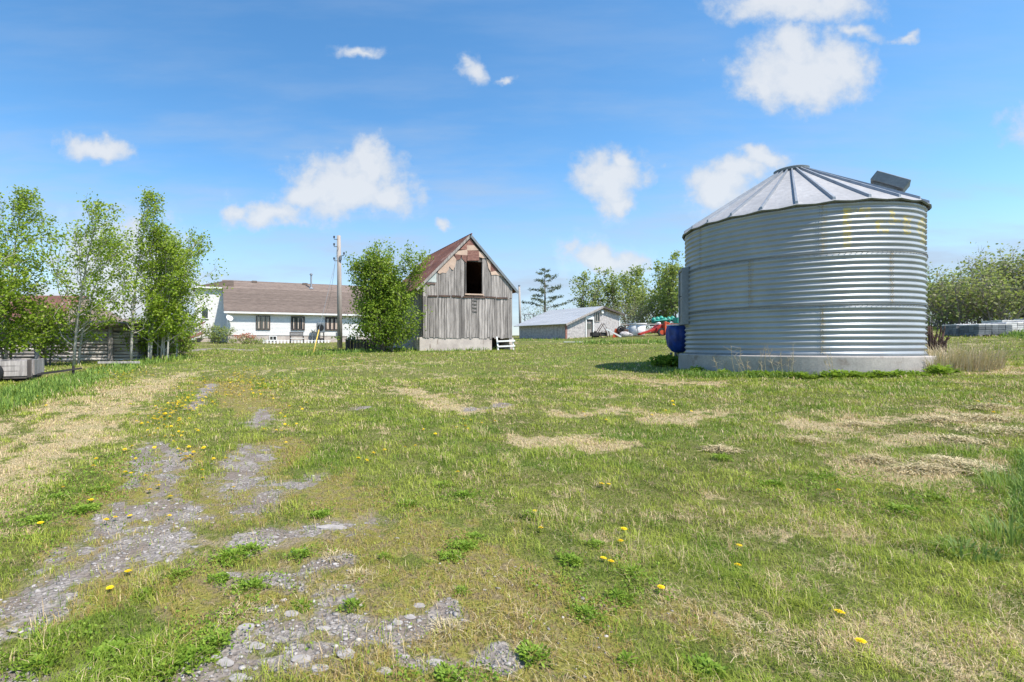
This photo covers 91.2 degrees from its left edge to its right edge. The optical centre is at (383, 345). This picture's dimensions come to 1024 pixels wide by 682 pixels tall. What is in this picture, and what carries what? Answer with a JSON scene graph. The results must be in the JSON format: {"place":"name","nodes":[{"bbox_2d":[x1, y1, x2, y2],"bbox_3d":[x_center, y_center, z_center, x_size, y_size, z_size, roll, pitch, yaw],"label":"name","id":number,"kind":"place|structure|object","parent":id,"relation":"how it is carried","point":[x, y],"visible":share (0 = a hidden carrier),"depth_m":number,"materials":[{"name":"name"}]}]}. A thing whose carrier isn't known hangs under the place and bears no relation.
{"place":"outdoors","nodes":[
{"label":"outdoors","id":0,"kind":"place"},
{"bbox_2d":[0,327,1023,681],"bbox_3d":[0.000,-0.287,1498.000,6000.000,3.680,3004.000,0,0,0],"label":"ground","id":1,"kind":"structure","parent":0,"point":[46,607],"depth_m":3.79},
{"bbox_2d":[0,209,58,333],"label":"aspen tree","id":2,"kind":"object","parent":1,"relation":"on","point":[7,294],"visible":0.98,"depth_m":17.05,"materials":[{"name":"green plant"}]},
{"bbox_2d":[0,254,66,359],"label":"shrub","id":3,"kind":"object","parent":1,"relation":"on","point":[12,347],"visible":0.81,"depth_m":18.37,"materials":[{"name":"green plant"}]},
{"bbox_2d":[17,512,56,525],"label":"weed clump","id":4,"kind":"object","parent":1,"relation":"on","point":[36,517],"visible":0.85,"depth_m":3.90,"materials":[{"name":"green plant"}]},
{"bbox_2d":[0,184,74,358],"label":"aspen tree","id":5,"kind":"object","parent":1,"relation":"on","point":[22,207],"visible":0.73,"depth_m":18.94,"materials":[{"name":"green plant"}]},
{"bbox_2d":[10,647,67,681],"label":"weed clump","id":6,"kind":"object","parent":1,"relation":"on","point":[25,664],"visible":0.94,"depth_m":2.21,"materials":[{"name":"green plant"}]},
{"bbox_2d":[0,358,81,380],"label":"farm wagon","id":7,"kind":"object","parent":1,"relation":"on","point":[18,369],"visible":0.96,"depth_m":12.72,"materials":[{"name":"grey wood"}]},
{"bbox_2d":[17,286,96,365],"bbox_3d":[-14.197,-0.901,20.817,3.913,3.594,3.154,0,0,32],"label":"shrub","id":8,"kind":"object","parent":1,"relation":"on","point":[48,343],"visible":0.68,"depth_m":20.10,"materials":[{"name":"green plant"}]},
{"bbox_2d":[63,502,102,513],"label":"weed clump","id":9,"kind":"object","parent":1,"relation":"on","point":[86,506],"visible":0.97,"depth_m":4.11,"materials":[{"name":"green plant"}]},
{"bbox_2d":[0,295,175,361],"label":"log building","id":10,"kind":"structure","parent":1,"relation":"on","point":[107,347],"depth_m":22.91,"materials":[{"name":"grey wood"}]},
{"bbox_2d":[35,188,155,365],"bbox_3d":[-11.576,-2.549,19.846,4.072,6.845,5.508,0,0,-22],"label":"aspen tree","id":11,"kind":"object","parent":1,"relation":"on","point":[100,248],"visible":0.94,"depth_m":19.23,"materials":[{"name":"green plant"}]},
{"bbox_2d":[85,633,140,665],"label":"weed clump","id":12,"kind":"object","parent":1,"relation":"on","point":[119,643],"visible":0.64,"depth_m":2.35,"materials":[{"name":"green plant"}]},
{"bbox_2d":[110,313,160,357],"bbox_3d":[-11.721,-0.419,23.445,2.066,2.370,2.440,0,0,0],"label":"thicket shrub","id":13,"kind":"object","parent":1,"relation":"on","point":[139,343],"visible":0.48,"depth_m":22.94,"materials":[{"name":"green plant"}]},
{"bbox_2d":[106,185,182,360],"bbox_3d":[-10.515,-3.106,21.004,2.952,7.714,3.347,0,0,36],"label":"aspen tree","id":14,"kind":"object","parent":1,"relation":"on","point":[150,196],"visible":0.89,"depth_m":20.85,"materials":[{"name":"green plant"}]},
{"bbox_2d":[137,291,170,356],"bbox_3d":[-10.019,-0.853,21.304,1.427,3.149,1.150,0,0,43],"label":"aspen sapling","id":15,"kind":"object","parent":1,"relation":"on","point":[150,330],"visible":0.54,"depth_m":21.24,"materials":[{"name":"green plant"}]},
{"bbox_2d":[136,313,183,357],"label":"thicket shrub","id":16,"kind":"object","parent":1,"relation":"on","point":[154,351],"visible":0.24,"depth_m":23.61,"materials":[{"name":"green plant"}]},
{"bbox_2d":[121,223,202,359],"bbox_3d":[-9.774,-2.409,21.621,2.832,6.237,3.169,0,0,27],"label":"aspen tree","id":17,"kind":"object","parent":1,"relation":"on","point":[159,282],"visible":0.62,"depth_m":21.24,"materials":[{"name":"green plant"}]},
{"bbox_2d":[146,285,187,354],"bbox_3d":[-9.704,-1.089,21.975,1.828,3.544,1.371,0,0,0],"label":"aspen sapling","id":18,"kind":"object","parent":1,"relation":"on","point":[178,301],"visible":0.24,"depth_m":21.95,"materials":[{"name":"green plant"}]},
{"bbox_2d":[147,645,199,681],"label":"weed clump","id":19,"kind":"object","parent":1,"relation":"on","point":[160,673],"visible":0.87,"depth_m":2.20,"materials":[{"name":"green plant"}]},
{"bbox_2d":[136,238,210,356],"bbox_3d":[-11.150,-2.460,24.809,4.095,6.243,3.710,0,0,26],"label":"aspen tree","id":20,"kind":"object","parent":1,"relation":"on","point":[173,283],"visible":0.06,"depth_m":24.45,"materials":[{"name":"green plant"}]},
{"bbox_2d":[157,297,190,357],"bbox_3d":[-9.317,-0.832,21.591,1.482,3.025,1.616,0,0,0],"label":"aspen sapling","id":21,"kind":"object","parent":1,"relation":"on","point":[168,309],"visible":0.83,"depth_m":21.53,"materials":[{"name":"green plant"}]},
{"bbox_2d":[165,567,194,581],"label":"weed clump","id":22,"kind":"object","parent":1,"relation":"on","point":[175,572],"visible":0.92,"depth_m":3.05,"materials":[{"name":"green plant"}]},
{"bbox_2d":[165,318,204,355],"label":"thicket shrub","id":23,"kind":"object","parent":1,"relation":"on","point":[188,342],"visible":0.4,"depth_m":25.32,"materials":[{"name":"green plant"}]},
{"bbox_2d":[140,227,234,357],"bbox_3d":[-9.150,-2.477,22.160,3.616,6.336,3.433,0,0,25],"label":"aspen tree","id":24,"kind":"object","parent":1,"relation":"on","point":[197,242],"visible":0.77,"depth_m":22.04,"materials":[{"name":"green plant"}]},
{"bbox_2d":[168,639,223,672],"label":"weed clump","id":25,"kind":"object","parent":1,"relation":"on","point":[198,648],"visible":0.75,"depth_m":2.28,"materials":[{"name":"green plant"}]},
{"bbox_2d":[186,625,235,655],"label":"weed clump","id":26,"kind":"object","parent":1,"relation":"on","point":[222,639],"visible":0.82,"depth_m":2.39,"materials":[{"name":"green plant"}]},
{"bbox_2d":[200,323,236,342],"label":"round shrub","id":27,"kind":"object","parent":1,"relation":"on","point":[215,337],"visible":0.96,"depth_m":43.71,"materials":[{"name":"green plant"}]},
{"bbox_2d":[204,571,233,586],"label":"weed clump","id":28,"kind":"object","parent":1,"relation":"on","point":[221,574],"visible":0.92,"depth_m":3.03,"materials":[{"name":"green plant"}]},
{"bbox_2d":[94,352,361,420],"bbox_3d":[-6.453,0.788,17.050,12.620,0.862,19.138,0,0,0],"label":"dandelion drift","id":29,"kind":"object","parent":1,"relation":"on","point":[198,387],"visible":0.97,"depth_m":11.77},
{"bbox_2d":[211,546,252,564],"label":"weed clump","id":30,"kind":"object","parent":1,"relation":"on","point":[229,552],"visible":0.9,"depth_m":3.32,"materials":[{"name":"green plant"}]},
{"bbox_2d":[218,600,262,626],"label":"dead tuft","id":31,"kind":"object","parent":1,"relation":"on","point":[251,607],"visible":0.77,"depth_m":2.66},
{"bbox_2d":[227,576,271,596],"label":"weed clump","id":32,"kind":"object","parent":1,"relation":"on","point":[251,582],"visible":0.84,"depth_m":2.96,"materials":[{"name":"green plant"}]},
{"bbox_2d":[192,273,388,342],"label":"white house","id":33,"kind":"structure","parent":1,"relation":"on","point":[274,310],"depth_m":47.80,"materials":[{"name":"concrete"}]},
{"bbox_2d":[256,315,269,329],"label":"window","id":34,"kind":"structure","parent":33,"relation":"in","point":[262,322],"depth_m":46.03,"materials":[{"name":"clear glass"}]},
{"bbox_2d":[291,316,304,329],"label":"window","id":35,"kind":"structure","parent":33,"relation":"in","point":[297,322],"depth_m":47.17,"materials":[{"name":"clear glass"}]},
{"bbox_2d":[325,317,336,330],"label":"window","id":36,"kind":"structure","parent":33,"relation":"in","point":[330,322],"depth_m":48.29,"materials":[{"name":"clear glass"}]},
{"bbox_2d":[263,340,328,343],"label":"picket edging","id":37,"kind":"object","parent":1,"relation":"on","point":[294,341],"visible":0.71,"depth_m":45.44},
{"bbox_2d":[283,547,309,563],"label":"weed clump","id":38,"kind":"object","parent":1,"relation":"on","point":[295,550],"visible":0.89,"depth_m":3.36,"materials":[{"name":"green plant"}]},
{"bbox_2d":[290,654,310,663],"bbox_3d":[-0.395,1.482,2.295,0.092,0.026,0.064,0,0,-22],"label":"stone","id":39,"kind":"object","parent":1,"relation":"on","point":[296,657],"visible":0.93,"depth_m":2.29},
{"bbox_2d":[288,597,316,612],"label":"weed clump","id":40,"kind":"object","parent":1,"relation":"on","point":[299,603],"visible":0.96,"depth_m":2.75,"materials":[{"name":"green plant"}]},
{"bbox_2d":[308,509,332,517],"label":"weed clump","id":41,"kind":"object","parent":1,"relation":"on","point":[325,512],"visible":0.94,"depth_m":4.07,"materials":[{"name":"green plant"}]},
{"bbox_2d":[316,524,348,529],"bbox_3d":[-0.402,1.435,3.832,0.262,0.048,0.091,0,0,0],"label":"flat stone","id":42,"kind":"object","parent":1,"relation":"on","point":[331,526],"visible":0.91,"depth_m":3.81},
{"bbox_2d":[333,235,344,348],"bbox_3d":[-3.094,-3.558,33.489,0.820,8.090,0.399,0,0,0],"label":"utility pole","id":43,"kind":"object","parent":1,"relation":"on","point":[339,305],"visible":0.97,"depth_m":33.36,"materials":[{"name":"brown wood"}]},
{"bbox_2d":[335,597,365,612],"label":"weed clump","id":44,"kind":"object","parent":1,"relation":"on","point":[352,601],"visible":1,"depth_m":2.72,"materials":[{"name":"green plant"}]},
{"bbox_2d":[0,400,715,681],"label":"gravel","id":45,"kind":"structure","parent":1,"relation":"on","point":[389,627],"depth_m":2.73,"materials":[{"name":"gravel"}]},
{"bbox_2d":[345,339,381,349],"bbox_3d":[-1.203,-0.065,31.972,2.700,0.718,1.350,0,0,-8],"label":"wooden crib","id":46,"kind":"object","parent":1,"relation":"on","point":[349,344],"visible":0.54,"depth_m":31.28,"materials":[{"name":"grey wood"}]},
{"bbox_2d":[331,237,433,351],"bbox_3d":[-0.103,-2.890,28.874,5.691,6.709,5.220,0,0,-20],"label":"bush","id":47,"kind":"object","parent":1,"relation":"on","point":[380,306],"visible":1,"depth_m":28.32,"materials":[{"name":"green plant"}]},
{"bbox_2d":[418,613,469,638],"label":"dead tuft","id":48,"kind":"object","parent":1,"relation":"on","point":[444,623],"visible":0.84,"depth_m":2.54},
{"bbox_2d":[430,661,467,681],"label":"weed clump","id":49,"kind":"object","parent":1,"relation":"on","point":[441,670],"visible":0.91,"depth_m":2.17,"materials":[{"name":"green plant"}]},
{"bbox_2d":[437,549,465,561],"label":"weed clump","id":50,"kind":"object","parent":1,"relation":"on","point":[453,553],"visible":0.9,"depth_m":3.34,"materials":[{"name":"green plant"}]},
{"bbox_2d":[389,233,518,350],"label":"wooden barn","id":51,"kind":"structure","parent":1,"relation":"on","point":[466,297],"depth_m":30.97,"materials":[{"name":"wood"}]},
{"bbox_2d":[450,537,480,551],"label":"weed clump","id":52,"kind":"object","parent":1,"relation":"on","point":[474,544],"visible":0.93,"depth_m":3.50,"materials":[{"name":"green plant"}]},
{"bbox_2d":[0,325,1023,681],"bbox_3d":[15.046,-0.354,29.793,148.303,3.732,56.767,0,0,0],"label":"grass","id":53,"kind":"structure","parent":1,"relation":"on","point":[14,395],"depth_m":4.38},
{"bbox_2d":[0,368,1023,681],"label":"straw litter","id":54,"kind":"object","parent":1,"relation":"on","point":[616,556],"visible":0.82,"depth_m":2.98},
{"bbox_2d":[513,638,554,667],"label":"weed clump","id":55,"kind":"object","parent":1,"relation":"on","point":[523,652],"visible":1,"depth_m":2.27,"materials":[{"name":"green plant"}]},
{"bbox_2d":[522,268,577,311],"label":"spruce tree","id":56,"kind":"object","parent":1,"relation":"on","point":[543,290],"visible":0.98,"depth_m":56.87,"materials":[{"name":"green plant"}]},
{"bbox_2d":[514,306,624,338],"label":"stone shed","id":57,"kind":"structure","parent":1,"relation":"on","point":[570,323],"depth_m":44.23,"materials":[{"name":"metal"}]},
{"bbox_2d":[557,552,585,567],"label":"weed clump","id":58,"kind":"object","parent":1,"relation":"on","point":[571,555],"visible":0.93,"depth_m":3.25,"materials":[{"name":"green plant"}]},
{"bbox_2d":[568,604,606,625],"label":"weed clump","id":59,"kind":"object","parent":1,"relation":"on","point":[584,608],"visible":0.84,"depth_m":2.64,"materials":[{"name":"green plant"}]},
{"bbox_2d":[568,266,613,307],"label":"broadleaf tree","id":60,"kind":"object","parent":1,"relation":"on","point":[582,301],"visible":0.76,"depth_m":59.99,"materials":[{"name":"green plant"}]},
{"bbox_2d":[584,276,619,306],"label":"broadleaf tree","id":61,"kind":"object","parent":1,"relation":"on","point":[599,300],"visible":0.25,"depth_m":62.55,"materials":[{"name":"green plant"}]},
{"bbox_2d":[601,271,629,321],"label":"broadleaf tree","id":62,"kind":"object","parent":1,"relation":"on","point":[613,288],"visible":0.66,"depth_m":59.52,"materials":[{"name":"green plant"}]},
{"bbox_2d":[605,588,633,605],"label":"weed clump","id":63,"kind":"object","parent":1,"relation":"on","point":[612,592],"visible":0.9,"depth_m":2.81,"materials":[{"name":"green plant"}]},
{"bbox_2d":[611,649,644,676],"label":"weed clump","id":64,"kind":"object","parent":1,"relation":"on","point":[625,657],"visible":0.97,"depth_m":2.24,"materials":[{"name":"green plant"}]},
{"bbox_2d":[587,293,671,327],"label":"brush shrub","id":65,"kind":"object","parent":1,"relation":"on","point":[632,313],"visible":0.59,"depth_m":50.88,"materials":[{"name":"green plant"}]},
{"bbox_2d":[615,263,651,322],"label":"broadleaf tree","id":66,"kind":"object","parent":1,"relation":"on","point":[636,273],"visible":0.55,"depth_m":61.57,"materials":[{"name":"green plant"}]},
{"bbox_2d":[627,323,646,335],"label":"white tank","id":67,"kind":"object","parent":1,"relation":"on","point":[635,329],"visible":0.89,"depth_m":40.66,"materials":[{"name":"plastic"}]},
{"bbox_2d":[624,279,652,322],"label":"broadleaf tree","id":68,"kind":"object","parent":1,"relation":"on","point":[636,293],"visible":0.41,"depth_m":58.63,"materials":[{"name":"green plant"}]},
{"bbox_2d":[614,298,677,327],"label":"brush shrub","id":69,"kind":"object","parent":1,"relation":"on","point":[650,313],"visible":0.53,"depth_m":52.93,"materials":[{"name":"green plant"}]},
{"bbox_2d":[637,322,669,335],"bbox_3d":[22.388,-1.378,40.235,2.831,1.160,1.130,0,0,0],"label":"red baler","id":70,"kind":"object","parent":1,"relation":"on","point":[658,328],"visible":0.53,"depth_m":39.90,"materials":[{"name":"paint"}]},
{"bbox_2d":[637,278,677,322],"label":"broadleaf tree","id":71,"kind":"object","parent":1,"relation":"on","point":[657,307],"visible":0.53,"depth_m":51.63,"materials":[{"name":"green plant"}]},
{"bbox_2d":[650,316,674,325],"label":"teal seeder","id":72,"kind":"object","parent":1,"relation":"on","point":[660,319],"visible":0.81,"depth_m":46.84,"materials":[{"name":"metal"}]},
{"bbox_2d":[644,250,684,321],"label":"broadleaf tree","id":73,"kind":"object","parent":1,"relation":"on","point":[674,257],"visible":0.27,"depth_m":53.14,"materials":[{"name":"green plant"}]},
{"bbox_2d":[656,355,677,366],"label":"base weed","id":74,"kind":"object","parent":1,"relation":"on","point":[669,360],"visible":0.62,"depth_m":16.56,"materials":[{"name":"green plant"}]},
{"bbox_2d":[654,257,682,322],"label":"broadleaf tree","id":75,"kind":"object","parent":1,"relation":"on","point":[669,276],"visible":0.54,"depth_m":49.06,"materials":[{"name":"green plant"}]},
{"bbox_2d":[665,324,685,365],"bbox_3d":[10.261,-0.016,16.942,0.749,1.492,0.705,0,0,0],"label":"covered fan","id":76,"kind":"object","parent":1,"relation":"on","point":[675,337],"visible":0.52,"depth_m":16.73},
{"bbox_2d":[681,652,730,681],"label":"weed clump","id":77,"kind":"object","parent":1,"relation":"on","point":[715,665],"visible":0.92,"depth_m":2.21,"materials":[{"name":"green plant"}]},
{"bbox_2d":[698,443,751,453],"bbox_3d":[4.065,1.242,5.849,0.706,0.087,0.539,0,0,0],"label":"hay lump","id":78,"kind":"object","parent":1,"relation":"on","point":[719,447],"visible":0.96,"depth_m":5.85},
{"bbox_2d":[726,614,788,649],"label":"dead tuft","id":79,"kind":"object","parent":1,"relation":"on","point":[770,631],"visible":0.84,"depth_m":2.50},
{"bbox_2d":[678,353,937,374],"bbox_3d":[12.190,0.676,14.520,5.778,0.849,5.778,0,0,0],"label":"concrete pad","id":80,"kind":"object","parent":1,"relation":"on","point":[815,364],"visible":0.3,"depth_m":12.13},
{"bbox_2d":[678,165,931,355],"bbox_3d":[12.190,-2.547,14.520,5.579,5.590,5.579,0,0,0],"label":"grain bin","id":81,"kind":"object","parent":80,"relation":"on","point":[803,260],"visible":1,"depth_m":12.36,"materials":[{"name":"metal"}]},
{"bbox_2d":[785,434,832,442],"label":"hay lump","id":82,"kind":"object","parent":1,"relation":"on","point":[812,438],"visible":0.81,"depth_m":6.10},
{"bbox_2d":[777,628,857,664],"bbox_3d":[2.083,1.456,2.377,0.319,0.058,0.333,0,0,0],"label":"dead tuft","id":83,"kind":"object","parent":1,"relation":"on","point":[799,648],"visible":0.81,"depth_m":2.34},
{"bbox_2d":[850,452,910,464],"bbox_3d":[5.361,1.226,5.277,0.654,0.093,0.495,0,0,-19],"label":"hay lump","id":84,"kind":"object","parent":1,"relation":"on","point":[878,457],"visible":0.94,"depth_m":5.26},
{"bbox_2d":[880,369,919,377],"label":"base weed","id":85,"kind":"object","parent":1,"relation":"on","point":[898,373],"visible":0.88,"depth_m":11.23,"materials":[{"name":"green plant"}]},
{"bbox_2d":[886,501,927,515],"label":"weed clump","id":86,"kind":"object","parent":1,"relation":"on","point":[894,506],"visible":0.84,"depth_m":3.95,"materials":[{"name":"green plant"}]},
{"bbox_2d":[878,460,969,476],"bbox_3d":[5.446,1.239,4.941,0.771,0.094,0.624,0,0,0],"label":"hay lump","id":87,"kind":"object","parent":1,"relation":"on","point":[924,465],"visible":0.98,"depth_m":4.89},
{"bbox_2d":[925,325,950,355],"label":"dead weed","id":88,"kind":"object","parent":1,"relation":"on","point":[934,342],"visible":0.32,"depth_m":13.03,"materials":[{"name":"plant"}]},
{"bbox_2d":[908,415,971,422],"bbox_3d":[7.790,1.018,6.738,0.746,0.089,0.546,0,0,0],"label":"hay lump","id":89,"kind":"object","parent":1,"relation":"on","point":[938,418],"visible":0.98,"depth_m":6.74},
{"bbox_2d":[922,363,963,374],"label":"base weed","id":90,"kind":"object","parent":1,"relation":"on","point":[938,368],"visible":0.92,"depth_m":11.32,"materials":[{"name":"green plant"}]},
{"bbox_2d":[923,352,963,372],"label":"dry grass clump","id":91,"kind":"object","parent":1,"relation":"on","point":[944,363],"visible":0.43,"depth_m":11.65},
{"bbox_2d":[909,453,994,468],"bbox_3d":[5.826,1.199,5.078,0.886,0.094,0.623,0,0,0],"label":"hay lump","id":92,"kind":"object","parent":1,"relation":"on","point":[947,457],"visible":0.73,"depth_m":5.08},
{"bbox_2d":[941,324,968,335],"bbox_3d":[27.133,-0.721,22.639,1.200,0.563,1.000,0,0,22],"label":"block pallet","id":93,"kind":"object","parent":1,"relation":"on","point":[952,329],"visible":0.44,"depth_m":22.62,"materials":[{"name":"grey concrete"}]},
{"bbox_2d":[925,433,995,445],"bbox_3d":[6.897,1.121,5.791,0.765,0.098,0.670,0,0,0],"label":"hay lump","id":94,"kind":"object","parent":1,"relation":"on","point":[960,438],"visible":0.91,"depth_m":5.83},
{"bbox_2d":[925,459,1010,474],"bbox_3d":[5.895,1.214,4.838,0.756,0.092,0.671,0,0,0],"label":"hay lump","id":95,"kind":"object","parent":1,"relation":"on","point":[973,465],"visible":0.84,"depth_m":4.84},
{"bbox_2d":[924,339,1012,371],"bbox_3d":[14.424,0.218,12.250,2.152,0.870,2.156,0,0,41],"label":"dry grass clump","id":96,"kind":"object","parent":1,"relation":"on","point":[969,363],"visible":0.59,"depth_m":11.77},
{"bbox_2d":[917,533,1019,565],"bbox_3d":[3.875,1.341,3.177,0.441,0.133,0.436,0,0,-23],"label":"grass clump","id":97,"kind":"object","parent":1,"relation":"on","point":[976,557],"visible":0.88,"depth_m":3.18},
{"bbox_2d":[926,269,1011,329],"bbox_3d":[33.297,-2.696,28.242,6.117,3.670,3.618,0,0,7],"label":"willow shrub","id":98,"kind":"object","parent":1,"relation":"on","point":[959,315],"visible":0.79,"depth_m":27.93,"materials":[{"name":"green plant"}]},
{"bbox_2d":[925,255,1015,327],"bbox_3d":[34.855,-3.126,29.417,3.909,4.214,4.602,0,0,-21],"label":"willow shrub","id":99,"kind":"object","parent":1,"relation":"on","point":[934,290],"visible":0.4,"depth_m":29.62,"materials":[{"name":"green plant"}]},
{"bbox_2d":[926,245,1023,323],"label":"willow shrub","id":100,"kind":"object","parent":1,"relation":"on","point":[968,275],"visible":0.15,"depth_m":30.79,"materials":[{"name":"green plant"}]},
{"bbox_2d":[938,412,1018,422],"bbox_3d":[8.405,1.002,6.850,0.946,0.097,0.779,0,0,0],"label":"hay lump","id":101,"kind":"object","parent":1,"relation":"on","point":[974,415],"visible":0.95,"depth_m":6.81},
{"bbox_2d":[946,267,1023,323],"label":"willow shrub","id":102,"kind":"object","parent":1,"relation":"on","point":[998,302],"visible":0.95,"depth_m":26.89,"materials":[{"name":"green plant"}]},
{"bbox_2d":[959,324,1011,336],"bbox_3d":[26.931,-0.680,21.740,1.200,0.563,1.000,0,0,14],"label":"block pallet","id":103,"kind":"object","parent":1,"relation":"on","point":[977,330],"visible":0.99,"depth_m":21.38,"materials":[{"name":"grey concrete"}]},
{"bbox_2d":[954,423,1023,435],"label":"hay lump","id":104,"kind":"object","parent":1,"relation":"on","point":[998,428],"visible":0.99,"depth_m":6.15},
{"bbox_2d":[964,402,1017,410],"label":"hay lump","id":105,"kind":"object","parent":1,"relation":"on","point":[982,404],"visible":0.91,"depth_m":7.37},
{"bbox_2d":[960,503,1023,552],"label":"grass clump","id":106,"kind":"object","parent":1,"relation":"on","point":[1010,537],"visible":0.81,"depth_m":3.36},
{"bbox_2d":[960,241,1023,319],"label":"willow shrub","id":107,"kind":"object","parent":1,"relation":"on","point":[1020,266],"visible":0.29,"depth_m":29.87,"materials":[{"name":"green plant"}]},
{"bbox_2d":[964,461,1023,495],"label":"grass clump","id":108,"kind":"object","parent":1,"relation":"on","point":[996,478],"visible":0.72,"depth_m":4.34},
{"bbox_2d":[982,322,1023,331],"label":"block pallet","id":109,"kind":"object","parent":1,"relation":"on","point":[1018,326],"visible":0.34,"depth_m":21.59,"materials":[{"name":"white"}]},
{"bbox_2d":[0,0,1023,339],"label":"sky","id":110,"kind":"structure","parent":0,"point":[569,138],"materials":[{"name":"blue"}]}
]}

